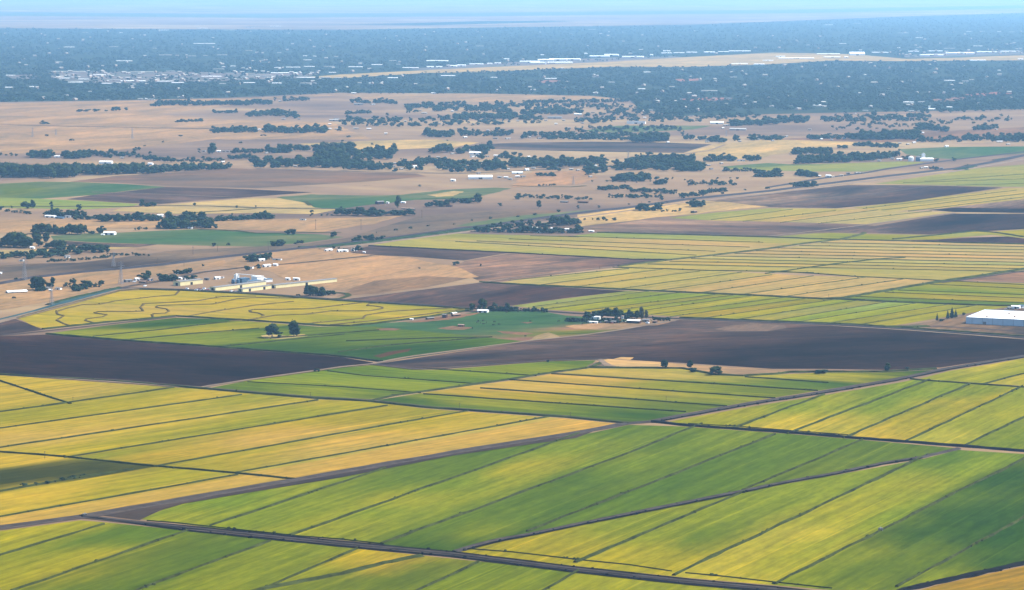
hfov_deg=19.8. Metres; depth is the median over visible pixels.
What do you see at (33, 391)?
levee
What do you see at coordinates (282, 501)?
levee
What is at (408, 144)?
dry field
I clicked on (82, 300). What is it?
track
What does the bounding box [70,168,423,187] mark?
plowed field
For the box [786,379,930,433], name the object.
levee
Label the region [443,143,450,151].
tree
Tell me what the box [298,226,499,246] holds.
canal bank
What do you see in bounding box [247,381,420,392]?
levee
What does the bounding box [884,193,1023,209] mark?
levee
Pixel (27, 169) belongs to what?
tree
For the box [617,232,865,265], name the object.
track
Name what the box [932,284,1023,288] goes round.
levee
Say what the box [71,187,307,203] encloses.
plowed field
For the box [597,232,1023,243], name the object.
drainage ditch
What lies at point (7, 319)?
track
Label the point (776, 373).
levee
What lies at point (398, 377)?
levee
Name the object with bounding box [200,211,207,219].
tree
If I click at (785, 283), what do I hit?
rice field
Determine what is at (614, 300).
levee
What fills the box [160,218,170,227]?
tree
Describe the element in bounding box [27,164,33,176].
tree
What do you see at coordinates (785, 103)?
town woodland
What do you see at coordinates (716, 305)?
levee
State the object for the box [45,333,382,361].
levee
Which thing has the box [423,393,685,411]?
levee
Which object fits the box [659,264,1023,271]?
levee
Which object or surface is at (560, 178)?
dry field
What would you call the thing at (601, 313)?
tree
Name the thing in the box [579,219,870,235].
plowed field
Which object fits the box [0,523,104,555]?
levee
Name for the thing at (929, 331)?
track
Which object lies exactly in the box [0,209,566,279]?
dry field
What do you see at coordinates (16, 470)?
rice field
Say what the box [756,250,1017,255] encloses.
levee
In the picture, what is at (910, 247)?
levee
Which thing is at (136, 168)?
tree
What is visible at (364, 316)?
levee
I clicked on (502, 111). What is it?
distant trees
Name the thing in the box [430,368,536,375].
levee
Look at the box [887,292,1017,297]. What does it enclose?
levee
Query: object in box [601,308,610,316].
tree
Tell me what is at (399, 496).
levee
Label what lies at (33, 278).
tree
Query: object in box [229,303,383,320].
levee
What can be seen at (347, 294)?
country road
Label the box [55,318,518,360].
rice field
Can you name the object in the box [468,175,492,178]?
shed
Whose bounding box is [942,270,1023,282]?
track
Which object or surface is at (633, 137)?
tree
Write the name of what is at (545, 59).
hangar
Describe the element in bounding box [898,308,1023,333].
yard
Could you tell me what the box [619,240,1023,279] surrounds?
rice field
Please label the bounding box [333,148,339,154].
tree
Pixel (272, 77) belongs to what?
distant roofs
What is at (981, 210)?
plowed field
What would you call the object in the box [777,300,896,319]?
levee
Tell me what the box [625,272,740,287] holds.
levee
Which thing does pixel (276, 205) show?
dry field
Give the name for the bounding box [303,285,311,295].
tree
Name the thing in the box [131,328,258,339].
levee
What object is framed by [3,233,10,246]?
tree
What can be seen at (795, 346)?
plowed field
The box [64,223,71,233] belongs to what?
tree
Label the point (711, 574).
levee
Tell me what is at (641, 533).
levee
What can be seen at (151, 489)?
levee
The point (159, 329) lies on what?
levee
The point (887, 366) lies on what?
tree
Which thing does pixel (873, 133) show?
tree
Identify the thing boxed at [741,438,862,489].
levee
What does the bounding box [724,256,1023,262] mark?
levee
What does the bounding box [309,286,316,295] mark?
tree
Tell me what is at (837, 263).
levee
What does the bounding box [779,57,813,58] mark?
hangar
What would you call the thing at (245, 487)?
road
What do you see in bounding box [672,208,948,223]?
rice field
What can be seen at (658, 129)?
pasture
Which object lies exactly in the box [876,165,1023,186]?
rice field
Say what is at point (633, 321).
shed
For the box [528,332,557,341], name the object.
bare patch
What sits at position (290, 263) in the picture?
country road
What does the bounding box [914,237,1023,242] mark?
plowed field
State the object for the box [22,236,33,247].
tree
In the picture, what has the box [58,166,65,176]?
tree
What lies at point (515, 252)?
drainage ditch
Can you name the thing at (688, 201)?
road
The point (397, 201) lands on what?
tree
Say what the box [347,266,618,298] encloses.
track
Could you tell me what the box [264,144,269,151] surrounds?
tree
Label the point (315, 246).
road
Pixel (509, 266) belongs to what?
dry field
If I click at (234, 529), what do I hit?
drainage ditch
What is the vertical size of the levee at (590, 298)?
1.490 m
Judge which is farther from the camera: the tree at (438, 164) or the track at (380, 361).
the tree at (438, 164)
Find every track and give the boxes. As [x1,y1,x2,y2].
[0,288,135,322]
[0,316,176,335]
[16,288,139,317]
[34,320,675,386]
[39,375,628,421]
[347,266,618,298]
[371,362,601,399]
[372,358,606,368]
[452,447,960,551]
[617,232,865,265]
[771,213,950,235]
[772,186,927,204]
[832,325,1019,338]
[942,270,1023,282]
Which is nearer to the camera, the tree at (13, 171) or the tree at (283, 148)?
the tree at (13, 171)
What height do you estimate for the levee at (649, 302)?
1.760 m
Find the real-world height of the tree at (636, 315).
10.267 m
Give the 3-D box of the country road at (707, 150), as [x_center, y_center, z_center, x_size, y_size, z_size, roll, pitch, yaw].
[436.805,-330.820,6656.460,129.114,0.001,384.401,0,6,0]
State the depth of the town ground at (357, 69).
16386.32 m
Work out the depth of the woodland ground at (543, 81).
11273.70 m
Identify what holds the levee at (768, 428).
on the rice field at (984, 419)
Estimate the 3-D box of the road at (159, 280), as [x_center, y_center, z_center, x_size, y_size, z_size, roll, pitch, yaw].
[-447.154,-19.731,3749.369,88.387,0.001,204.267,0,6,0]
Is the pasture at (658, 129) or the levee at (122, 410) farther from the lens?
the pasture at (658, 129)
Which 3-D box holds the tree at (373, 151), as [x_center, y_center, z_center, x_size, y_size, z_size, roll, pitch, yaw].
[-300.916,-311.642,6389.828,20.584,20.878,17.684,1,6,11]
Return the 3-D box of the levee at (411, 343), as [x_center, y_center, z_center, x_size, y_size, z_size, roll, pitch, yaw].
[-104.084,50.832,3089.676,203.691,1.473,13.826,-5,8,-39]
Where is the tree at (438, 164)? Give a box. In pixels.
[435,161,441,168]
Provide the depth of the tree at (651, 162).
5998.75 m
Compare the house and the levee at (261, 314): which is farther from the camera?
the house
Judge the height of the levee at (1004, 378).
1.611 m
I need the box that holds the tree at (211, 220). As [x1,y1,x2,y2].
[208,217,214,223]
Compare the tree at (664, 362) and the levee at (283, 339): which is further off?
the levee at (283, 339)
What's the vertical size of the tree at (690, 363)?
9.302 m
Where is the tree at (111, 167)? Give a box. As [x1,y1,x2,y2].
[108,165,113,173]
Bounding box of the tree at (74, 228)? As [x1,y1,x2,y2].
[71,224,78,234]
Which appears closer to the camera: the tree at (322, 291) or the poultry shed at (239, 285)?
the tree at (322, 291)
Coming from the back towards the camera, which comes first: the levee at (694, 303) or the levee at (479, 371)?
the levee at (694, 303)
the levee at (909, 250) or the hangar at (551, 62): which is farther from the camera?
the hangar at (551, 62)
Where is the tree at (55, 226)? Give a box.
[51,224,58,233]
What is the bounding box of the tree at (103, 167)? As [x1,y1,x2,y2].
[100,165,105,173]
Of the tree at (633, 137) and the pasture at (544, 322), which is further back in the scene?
the tree at (633, 137)
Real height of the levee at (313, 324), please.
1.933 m
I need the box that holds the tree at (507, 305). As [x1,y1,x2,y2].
[504,303,510,310]
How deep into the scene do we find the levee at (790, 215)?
4771.67 m
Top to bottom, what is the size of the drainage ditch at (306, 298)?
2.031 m
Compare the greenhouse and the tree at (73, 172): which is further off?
the tree at (73, 172)
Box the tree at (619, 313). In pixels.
[616,310,621,316]
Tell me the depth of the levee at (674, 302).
3482.38 m
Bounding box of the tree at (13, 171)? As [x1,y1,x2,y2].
[8,164,18,177]
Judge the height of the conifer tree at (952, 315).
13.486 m
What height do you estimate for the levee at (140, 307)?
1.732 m
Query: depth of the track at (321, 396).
2694.32 m
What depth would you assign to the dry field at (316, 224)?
4622.29 m
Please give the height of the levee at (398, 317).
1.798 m
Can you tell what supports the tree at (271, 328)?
on the bare patch at (266, 336)
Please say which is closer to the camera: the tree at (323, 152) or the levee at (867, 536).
the levee at (867, 536)
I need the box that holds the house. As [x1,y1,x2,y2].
[1011,305,1020,308]
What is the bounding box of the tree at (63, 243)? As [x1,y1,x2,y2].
[60,240,66,246]
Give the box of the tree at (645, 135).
[642,133,648,142]
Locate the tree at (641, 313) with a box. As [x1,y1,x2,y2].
[638,306,644,319]
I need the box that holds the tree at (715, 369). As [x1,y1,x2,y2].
[709,366,722,372]
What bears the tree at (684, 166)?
on the ground at (328, 108)
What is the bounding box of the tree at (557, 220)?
[554,217,560,224]
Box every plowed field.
[0,319,42,334]
[0,335,372,385]
[66,241,156,247]
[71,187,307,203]
[351,246,503,259]
[352,283,622,306]
[379,320,1023,369]
[460,142,710,152]
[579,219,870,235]
[709,185,1001,207]
[817,214,1023,233]
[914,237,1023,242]
[932,208,1023,212]
[943,199,1023,212]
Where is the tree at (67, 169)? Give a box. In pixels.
[64,166,70,177]
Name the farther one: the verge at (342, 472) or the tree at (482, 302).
the tree at (482, 302)
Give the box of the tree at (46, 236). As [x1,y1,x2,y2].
[42,232,49,241]
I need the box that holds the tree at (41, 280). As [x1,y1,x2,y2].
[38,277,45,287]
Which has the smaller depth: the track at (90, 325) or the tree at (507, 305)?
the track at (90, 325)
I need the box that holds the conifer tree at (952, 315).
[949,308,954,317]
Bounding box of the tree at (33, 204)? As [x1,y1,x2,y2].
[30,199,35,206]
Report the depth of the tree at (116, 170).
5790.91 m
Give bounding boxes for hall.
[710,121,723,123]
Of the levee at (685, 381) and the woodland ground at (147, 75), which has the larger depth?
the woodland ground at (147, 75)
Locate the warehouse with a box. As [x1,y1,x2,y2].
[966,309,1023,325]
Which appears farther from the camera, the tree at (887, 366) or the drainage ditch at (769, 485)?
the tree at (887, 366)
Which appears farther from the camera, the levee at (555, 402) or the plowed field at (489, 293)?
the plowed field at (489, 293)
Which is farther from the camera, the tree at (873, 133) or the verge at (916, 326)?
the tree at (873, 133)
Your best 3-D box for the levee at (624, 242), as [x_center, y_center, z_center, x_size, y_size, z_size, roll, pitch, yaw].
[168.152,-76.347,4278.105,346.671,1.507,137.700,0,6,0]
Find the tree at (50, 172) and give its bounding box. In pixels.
[45,167,55,177]
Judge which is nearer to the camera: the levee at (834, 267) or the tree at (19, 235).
the levee at (834, 267)
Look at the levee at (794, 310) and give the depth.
3397.03 m
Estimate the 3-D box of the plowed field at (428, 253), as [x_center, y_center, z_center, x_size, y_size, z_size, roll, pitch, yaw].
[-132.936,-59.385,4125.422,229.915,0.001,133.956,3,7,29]
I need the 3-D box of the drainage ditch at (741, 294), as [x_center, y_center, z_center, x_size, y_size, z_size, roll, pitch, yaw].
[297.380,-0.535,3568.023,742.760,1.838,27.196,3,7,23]
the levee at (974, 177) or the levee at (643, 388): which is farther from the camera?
the levee at (974, 177)
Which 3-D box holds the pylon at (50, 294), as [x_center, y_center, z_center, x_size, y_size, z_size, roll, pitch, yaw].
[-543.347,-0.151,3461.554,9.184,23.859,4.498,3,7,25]
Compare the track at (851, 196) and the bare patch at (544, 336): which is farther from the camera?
the track at (851, 196)
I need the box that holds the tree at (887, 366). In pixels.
[884,362,890,369]
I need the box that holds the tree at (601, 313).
[598,310,604,317]
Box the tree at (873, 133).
[870,131,875,137]
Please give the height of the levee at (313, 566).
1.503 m
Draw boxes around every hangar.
[529,62,572,62]
[538,59,553,60]
[549,58,566,60]
[604,54,618,55]
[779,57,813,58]
[849,52,864,54]
[920,54,942,55]
[945,52,974,53]
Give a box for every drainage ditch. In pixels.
[0,373,627,422]
[79,515,763,589]
[135,520,806,589]
[139,289,469,308]
[368,245,671,259]
[467,457,921,548]
[479,281,1010,305]
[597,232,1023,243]
[651,420,1023,451]
[652,357,1023,422]
[679,317,1023,336]
[823,268,1023,299]
[953,164,976,169]
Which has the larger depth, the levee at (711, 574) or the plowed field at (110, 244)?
the plowed field at (110, 244)
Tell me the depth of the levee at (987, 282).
3713.54 m
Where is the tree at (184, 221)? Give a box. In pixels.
[180,217,188,228]
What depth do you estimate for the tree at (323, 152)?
6309.17 m
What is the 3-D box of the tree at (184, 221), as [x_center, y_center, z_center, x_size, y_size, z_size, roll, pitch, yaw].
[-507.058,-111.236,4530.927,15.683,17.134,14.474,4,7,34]
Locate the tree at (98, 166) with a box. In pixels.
[94,164,100,172]
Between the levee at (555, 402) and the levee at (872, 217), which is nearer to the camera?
the levee at (555, 402)
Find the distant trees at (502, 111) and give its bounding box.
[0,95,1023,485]
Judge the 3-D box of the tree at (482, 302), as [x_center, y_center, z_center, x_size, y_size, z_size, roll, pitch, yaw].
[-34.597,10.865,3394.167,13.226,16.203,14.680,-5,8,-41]
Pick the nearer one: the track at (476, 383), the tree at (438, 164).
the track at (476, 383)
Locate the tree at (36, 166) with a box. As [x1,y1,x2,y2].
[34,163,38,176]
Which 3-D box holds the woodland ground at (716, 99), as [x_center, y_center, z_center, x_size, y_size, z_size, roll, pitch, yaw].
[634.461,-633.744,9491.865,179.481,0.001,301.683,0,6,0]
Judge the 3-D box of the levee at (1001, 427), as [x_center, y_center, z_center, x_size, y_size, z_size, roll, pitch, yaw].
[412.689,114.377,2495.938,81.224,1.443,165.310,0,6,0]
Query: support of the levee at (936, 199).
on the ground at (328, 108)
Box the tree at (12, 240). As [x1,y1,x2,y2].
[7,231,18,247]
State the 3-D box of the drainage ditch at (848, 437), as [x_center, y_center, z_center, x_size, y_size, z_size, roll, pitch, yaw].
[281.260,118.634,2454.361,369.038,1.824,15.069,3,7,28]
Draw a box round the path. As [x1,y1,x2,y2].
[598,359,613,365]
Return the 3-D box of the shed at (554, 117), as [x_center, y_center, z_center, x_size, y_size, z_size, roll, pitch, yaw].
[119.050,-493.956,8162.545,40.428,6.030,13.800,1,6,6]
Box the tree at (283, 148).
[281,144,285,151]
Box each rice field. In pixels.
[0,182,160,198]
[0,198,137,208]
[0,375,613,524]
[0,520,736,589]
[18,290,464,327]
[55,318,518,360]
[143,425,951,550]
[212,360,595,398]
[376,233,827,258]
[381,368,929,421]
[462,450,1023,589]
[505,268,934,297]
[514,291,1010,324]
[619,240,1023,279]
[670,380,1023,448]
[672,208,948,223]
[722,161,924,170]
[779,230,1023,239]
[851,281,1023,304]
[854,188,1023,210]
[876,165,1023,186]
[901,146,1023,158]
[920,358,1023,385]
[922,566,1023,589]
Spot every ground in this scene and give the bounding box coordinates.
[0,0,1023,589]
[0,5,1023,17]
[0,13,1023,115]
[5,74,35,79]
[49,71,316,82]
[340,21,562,24]
[413,56,679,69]
[539,80,559,82]
[675,78,697,80]
[683,97,723,100]
[904,50,1023,57]
[933,97,965,101]
[965,92,1011,95]
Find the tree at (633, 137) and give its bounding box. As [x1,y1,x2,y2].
[630,134,636,141]
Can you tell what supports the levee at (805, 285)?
on the ground at (328, 108)
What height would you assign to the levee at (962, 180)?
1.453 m
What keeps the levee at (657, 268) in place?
on the ground at (328, 108)
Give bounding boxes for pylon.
[20,257,27,279]
[49,285,54,304]
[118,261,124,283]
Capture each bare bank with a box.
[104,432,589,519]
[596,359,938,374]
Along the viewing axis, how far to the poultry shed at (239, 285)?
3650.49 m
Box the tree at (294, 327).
[288,319,300,335]
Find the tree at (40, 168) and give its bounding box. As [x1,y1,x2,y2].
[36,165,45,176]
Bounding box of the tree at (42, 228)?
[37,224,46,233]
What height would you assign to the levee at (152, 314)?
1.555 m
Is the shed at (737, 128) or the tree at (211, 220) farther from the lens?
the shed at (737, 128)
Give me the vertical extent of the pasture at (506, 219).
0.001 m
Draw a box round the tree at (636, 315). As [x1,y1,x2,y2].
[633,310,638,317]
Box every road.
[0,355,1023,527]
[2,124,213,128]
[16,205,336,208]
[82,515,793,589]
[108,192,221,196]
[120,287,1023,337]
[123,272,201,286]
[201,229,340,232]
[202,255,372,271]
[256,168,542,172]
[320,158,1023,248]
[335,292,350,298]
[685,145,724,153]
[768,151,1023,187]
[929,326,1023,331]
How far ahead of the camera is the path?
2931.91 m
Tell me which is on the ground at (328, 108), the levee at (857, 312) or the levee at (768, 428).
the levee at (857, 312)
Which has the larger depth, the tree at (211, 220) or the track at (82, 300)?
the tree at (211, 220)
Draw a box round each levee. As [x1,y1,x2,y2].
[0,380,71,403]
[0,386,174,411]
[0,394,241,428]
[0,399,317,447]
[0,451,292,478]
[0,468,133,491]
[0,474,237,516]
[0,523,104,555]
[10,529,187,589]
[42,309,471,328]
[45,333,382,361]
[55,291,179,324]
[64,405,387,457]
[84,296,247,321]
[93,321,226,336]
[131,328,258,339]
[134,540,270,589]
[147,520,383,543]
[151,297,297,316]
[153,410,468,466]
[188,301,293,315]
[209,467,385,525]
[224,333,344,345]
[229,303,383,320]
[235,416,549,471]
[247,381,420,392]
[248,309,282,315]
[252,554,424,589]
[265,547,357,585]
[270,329,378,338]
[283,302,362,309]
[290,432,579,534]
[312,307,451,322]
[327,370,469,382]
[333,308,464,324]
[338,336,488,351]
[346,336,491,340]
[380,422,702,542]
[415,560,479,589]
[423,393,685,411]
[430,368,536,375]
[455,241,691,254]
[471,548,671,570]
[480,387,726,405]
[483,241,714,251]
[509,238,742,246]
[509,268,628,280]
[509,379,774,397]
[526,433,775,531]
[532,291,648,306]
[541,269,661,284]
[542,569,578,589]
[548,292,680,308]
[551,373,817,390]
[573,488,747,562]
[575,236,762,242]
[582,271,698,285]
[586,294,714,309]
[590,366,936,375]
[612,267,714,270]
[619,295,732,309]
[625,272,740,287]
[625,295,752,312]
[651,297,785,314]
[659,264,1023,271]
[662,274,771,289]
[669,261,1017,268]
[670,298,806,316]
[672,453,929,575]
[685,572,831,588]
[688,423,848,434]
[691,258,1023,265]
[705,275,813,291]
[706,270,935,280]
[711,209,792,219]
[711,299,834,316]
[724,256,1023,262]
[733,300,857,319]
[734,253,1008,258]
[734,393,824,426]
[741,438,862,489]
[745,277,864,293]
[745,376,828,382]
[747,210,835,220]
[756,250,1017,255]
[765,257,905,273]
[772,457,1023,583]
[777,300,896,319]
[781,209,877,222]
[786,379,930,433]
[788,278,904,295]
[793,248,1020,252]
[799,245,1023,249]
[803,301,922,320]
[818,211,928,223]
[821,242,1023,246]
[824,304,948,323]
[843,383,970,437]
[855,296,1023,302]
[863,190,1014,208]
[863,305,976,323]
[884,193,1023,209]
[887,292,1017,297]
[892,230,1023,238]
[895,515,1023,586]
[897,561,1023,589]
[903,179,1009,182]
[904,290,1023,294]
[906,385,1022,439]
[910,197,1020,210]
[910,378,1023,387]
[930,174,1018,180]
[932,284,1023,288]
[955,281,1023,284]
[966,416,1023,444]
[973,183,1023,184]
[985,373,1023,383]
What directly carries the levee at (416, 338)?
on the ground at (328, 108)
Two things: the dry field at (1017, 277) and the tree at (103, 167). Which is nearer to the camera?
the dry field at (1017, 277)
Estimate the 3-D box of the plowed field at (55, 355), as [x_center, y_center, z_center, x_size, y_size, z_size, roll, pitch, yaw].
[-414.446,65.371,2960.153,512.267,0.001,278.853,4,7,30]
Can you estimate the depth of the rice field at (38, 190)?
5403.31 m
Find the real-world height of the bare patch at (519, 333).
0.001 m
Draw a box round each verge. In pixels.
[0,356,1023,529]
[87,516,764,589]
[885,325,928,327]
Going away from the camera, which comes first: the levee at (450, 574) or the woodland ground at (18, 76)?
the levee at (450, 574)
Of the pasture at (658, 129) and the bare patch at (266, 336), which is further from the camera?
the pasture at (658, 129)
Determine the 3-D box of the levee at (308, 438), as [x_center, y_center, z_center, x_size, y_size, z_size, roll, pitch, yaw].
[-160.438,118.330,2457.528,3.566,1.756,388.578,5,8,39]
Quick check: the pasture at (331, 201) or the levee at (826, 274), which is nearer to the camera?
the levee at (826, 274)
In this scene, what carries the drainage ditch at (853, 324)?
on the ground at (328, 108)
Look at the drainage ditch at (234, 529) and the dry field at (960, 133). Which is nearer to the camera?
the drainage ditch at (234, 529)
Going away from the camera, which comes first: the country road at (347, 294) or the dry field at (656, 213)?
the country road at (347, 294)
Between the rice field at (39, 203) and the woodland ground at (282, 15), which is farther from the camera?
the woodland ground at (282, 15)
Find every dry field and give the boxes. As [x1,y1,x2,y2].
[0,95,370,153]
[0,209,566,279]
[0,216,401,232]
[0,246,137,253]
[0,260,223,309]
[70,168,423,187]
[113,198,334,213]
[221,248,479,291]
[304,139,481,151]
[346,276,465,295]
[347,95,614,101]
[428,191,461,196]
[454,254,656,281]
[511,171,598,186]
[576,201,768,225]
[689,140,873,158]
[773,127,1023,141]
[972,272,1023,281]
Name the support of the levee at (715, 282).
on the ground at (328, 108)
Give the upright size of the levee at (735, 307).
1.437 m
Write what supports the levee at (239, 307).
on the ground at (328, 108)
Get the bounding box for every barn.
[103,231,115,234]
[477,309,488,312]
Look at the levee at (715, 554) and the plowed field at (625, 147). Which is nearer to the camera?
the levee at (715, 554)
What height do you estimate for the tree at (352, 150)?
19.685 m
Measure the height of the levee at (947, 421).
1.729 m
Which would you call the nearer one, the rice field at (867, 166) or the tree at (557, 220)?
the tree at (557, 220)
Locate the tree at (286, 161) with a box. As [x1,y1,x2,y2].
[283,157,289,166]
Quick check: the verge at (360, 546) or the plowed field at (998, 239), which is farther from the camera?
the plowed field at (998, 239)
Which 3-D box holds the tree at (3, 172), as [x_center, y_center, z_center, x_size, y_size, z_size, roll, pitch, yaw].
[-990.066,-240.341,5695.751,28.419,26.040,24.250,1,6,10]
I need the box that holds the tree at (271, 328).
[264,323,278,336]
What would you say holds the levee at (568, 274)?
on the ground at (328, 108)
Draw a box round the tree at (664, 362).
[660,359,667,366]
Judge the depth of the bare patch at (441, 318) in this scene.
3322.07 m
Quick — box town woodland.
[0,13,1023,113]
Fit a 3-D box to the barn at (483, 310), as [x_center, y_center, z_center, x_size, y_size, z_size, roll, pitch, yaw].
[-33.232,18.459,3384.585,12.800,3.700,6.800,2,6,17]
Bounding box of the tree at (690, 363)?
[687,359,692,366]
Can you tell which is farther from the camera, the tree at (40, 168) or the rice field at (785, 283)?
the tree at (40, 168)
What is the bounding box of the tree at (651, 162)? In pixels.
[647,159,655,164]
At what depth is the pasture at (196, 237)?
4370.70 m
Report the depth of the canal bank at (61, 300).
3552.57 m
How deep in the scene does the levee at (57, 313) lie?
3463.54 m
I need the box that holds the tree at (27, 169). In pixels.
[23,165,30,177]
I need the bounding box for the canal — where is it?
[0,288,120,319]
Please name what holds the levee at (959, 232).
on the ground at (328, 108)
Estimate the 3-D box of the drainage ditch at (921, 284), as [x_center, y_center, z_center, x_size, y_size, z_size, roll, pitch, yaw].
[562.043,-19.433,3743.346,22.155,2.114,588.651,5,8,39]
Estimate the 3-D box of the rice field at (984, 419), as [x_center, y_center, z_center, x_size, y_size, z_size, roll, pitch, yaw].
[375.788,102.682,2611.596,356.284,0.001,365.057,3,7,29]
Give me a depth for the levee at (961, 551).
1959.39 m
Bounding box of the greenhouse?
[5,290,26,292]
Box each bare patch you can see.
[261,334,305,338]
[379,328,400,329]
[413,312,480,321]
[440,326,470,329]
[498,331,532,334]
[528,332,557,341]
[567,321,674,329]
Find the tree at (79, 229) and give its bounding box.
[77,224,83,233]
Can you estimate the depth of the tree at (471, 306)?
3393.74 m
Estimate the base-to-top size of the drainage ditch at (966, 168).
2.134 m
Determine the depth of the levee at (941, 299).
3515.66 m
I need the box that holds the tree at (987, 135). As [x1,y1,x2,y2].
[985,132,991,139]
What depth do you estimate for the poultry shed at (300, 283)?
3685.03 m
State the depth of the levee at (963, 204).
5009.24 m
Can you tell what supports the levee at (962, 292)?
on the ground at (328, 108)
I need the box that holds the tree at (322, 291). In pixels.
[318,287,326,295]
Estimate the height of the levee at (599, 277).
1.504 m
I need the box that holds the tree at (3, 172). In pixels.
[0,165,8,177]
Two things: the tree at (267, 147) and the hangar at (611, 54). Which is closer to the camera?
the tree at (267, 147)
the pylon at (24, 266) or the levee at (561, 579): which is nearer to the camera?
the levee at (561, 579)
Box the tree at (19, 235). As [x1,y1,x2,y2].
[15,232,27,247]
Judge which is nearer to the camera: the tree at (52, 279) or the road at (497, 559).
the road at (497, 559)
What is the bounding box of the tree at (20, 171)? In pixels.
[18,166,23,177]
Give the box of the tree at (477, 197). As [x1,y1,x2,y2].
[474,193,481,201]
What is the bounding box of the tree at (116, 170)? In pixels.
[114,166,120,173]
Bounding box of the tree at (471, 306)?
[469,303,475,309]
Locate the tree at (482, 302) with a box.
[477,298,487,308]
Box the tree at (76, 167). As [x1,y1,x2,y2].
[73,163,80,175]
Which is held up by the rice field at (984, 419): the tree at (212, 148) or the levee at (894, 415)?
the levee at (894, 415)
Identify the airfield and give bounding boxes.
[313,53,1023,77]
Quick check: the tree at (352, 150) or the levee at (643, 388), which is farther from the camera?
the tree at (352, 150)
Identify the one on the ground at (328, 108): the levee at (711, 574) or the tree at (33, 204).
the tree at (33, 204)
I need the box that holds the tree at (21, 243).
[18,236,26,247]
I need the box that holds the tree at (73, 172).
[71,167,77,175]
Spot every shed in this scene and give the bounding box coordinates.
[99,161,112,163]
[173,278,202,285]
[210,280,265,290]
[237,285,270,291]
[270,278,336,287]
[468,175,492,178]
[512,171,522,173]
[547,116,561,118]
[626,319,640,322]
[627,121,645,123]
[729,128,745,129]
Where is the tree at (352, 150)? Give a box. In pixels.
[349,147,355,155]
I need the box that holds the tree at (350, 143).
[347,141,356,147]
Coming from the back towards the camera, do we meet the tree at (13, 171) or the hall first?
the hall
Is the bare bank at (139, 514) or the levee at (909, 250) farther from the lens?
the levee at (909, 250)
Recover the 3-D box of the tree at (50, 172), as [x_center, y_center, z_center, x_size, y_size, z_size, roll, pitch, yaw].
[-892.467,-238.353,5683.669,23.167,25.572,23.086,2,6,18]
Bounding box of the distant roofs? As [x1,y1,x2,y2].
[4,31,1022,110]
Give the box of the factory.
[231,273,272,283]
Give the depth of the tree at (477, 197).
5049.24 m
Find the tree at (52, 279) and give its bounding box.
[50,277,54,287]
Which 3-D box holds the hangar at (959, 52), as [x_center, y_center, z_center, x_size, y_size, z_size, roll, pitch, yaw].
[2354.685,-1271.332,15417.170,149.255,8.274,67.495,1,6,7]
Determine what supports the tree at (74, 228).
on the ground at (328, 108)
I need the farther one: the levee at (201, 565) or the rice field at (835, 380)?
the rice field at (835, 380)
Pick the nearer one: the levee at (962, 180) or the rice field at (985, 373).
the rice field at (985, 373)
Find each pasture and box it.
[51,229,340,246]
[278,187,510,207]
[357,311,662,341]
[457,210,589,225]
[587,126,706,131]
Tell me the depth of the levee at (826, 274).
3813.99 m
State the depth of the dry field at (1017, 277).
3768.47 m
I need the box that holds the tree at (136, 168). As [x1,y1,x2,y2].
[132,164,139,173]
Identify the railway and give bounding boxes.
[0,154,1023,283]
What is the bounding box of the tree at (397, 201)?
[394,195,401,207]
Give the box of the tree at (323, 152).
[320,150,327,154]
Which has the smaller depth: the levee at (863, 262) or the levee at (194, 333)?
the levee at (194, 333)
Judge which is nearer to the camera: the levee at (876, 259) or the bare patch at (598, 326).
the bare patch at (598, 326)
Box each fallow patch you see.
[375,349,409,357]
[614,357,631,359]
[713,323,784,330]
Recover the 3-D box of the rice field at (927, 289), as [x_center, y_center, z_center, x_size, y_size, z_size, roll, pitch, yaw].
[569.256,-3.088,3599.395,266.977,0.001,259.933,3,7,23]
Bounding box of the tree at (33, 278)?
[30,276,37,288]
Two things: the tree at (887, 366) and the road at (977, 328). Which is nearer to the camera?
the tree at (887, 366)
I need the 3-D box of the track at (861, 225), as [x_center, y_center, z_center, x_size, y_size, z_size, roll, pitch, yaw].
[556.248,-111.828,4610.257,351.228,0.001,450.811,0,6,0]
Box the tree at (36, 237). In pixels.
[31,230,42,245]
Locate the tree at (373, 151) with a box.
[370,148,378,153]
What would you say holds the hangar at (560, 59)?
on the ground at (328, 108)
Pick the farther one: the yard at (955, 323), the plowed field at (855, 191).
the plowed field at (855, 191)
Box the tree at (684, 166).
[678,162,687,170]
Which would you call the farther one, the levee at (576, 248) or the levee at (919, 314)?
the levee at (576, 248)
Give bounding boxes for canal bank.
[45,287,119,304]
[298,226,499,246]
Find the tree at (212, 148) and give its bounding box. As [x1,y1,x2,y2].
[207,142,216,153]
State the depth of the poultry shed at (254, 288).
3621.33 m
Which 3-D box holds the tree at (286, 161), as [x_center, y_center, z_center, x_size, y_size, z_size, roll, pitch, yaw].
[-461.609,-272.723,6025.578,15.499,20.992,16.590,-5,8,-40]
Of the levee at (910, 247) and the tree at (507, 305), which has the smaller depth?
the tree at (507, 305)
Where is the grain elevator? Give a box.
[918,153,933,160]
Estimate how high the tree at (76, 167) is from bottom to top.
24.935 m
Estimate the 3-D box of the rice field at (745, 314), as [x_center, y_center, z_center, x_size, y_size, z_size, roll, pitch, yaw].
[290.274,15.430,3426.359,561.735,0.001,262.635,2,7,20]
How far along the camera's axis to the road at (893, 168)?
5978.73 m
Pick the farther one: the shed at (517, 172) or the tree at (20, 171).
the shed at (517, 172)
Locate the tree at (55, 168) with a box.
[52,164,58,175]

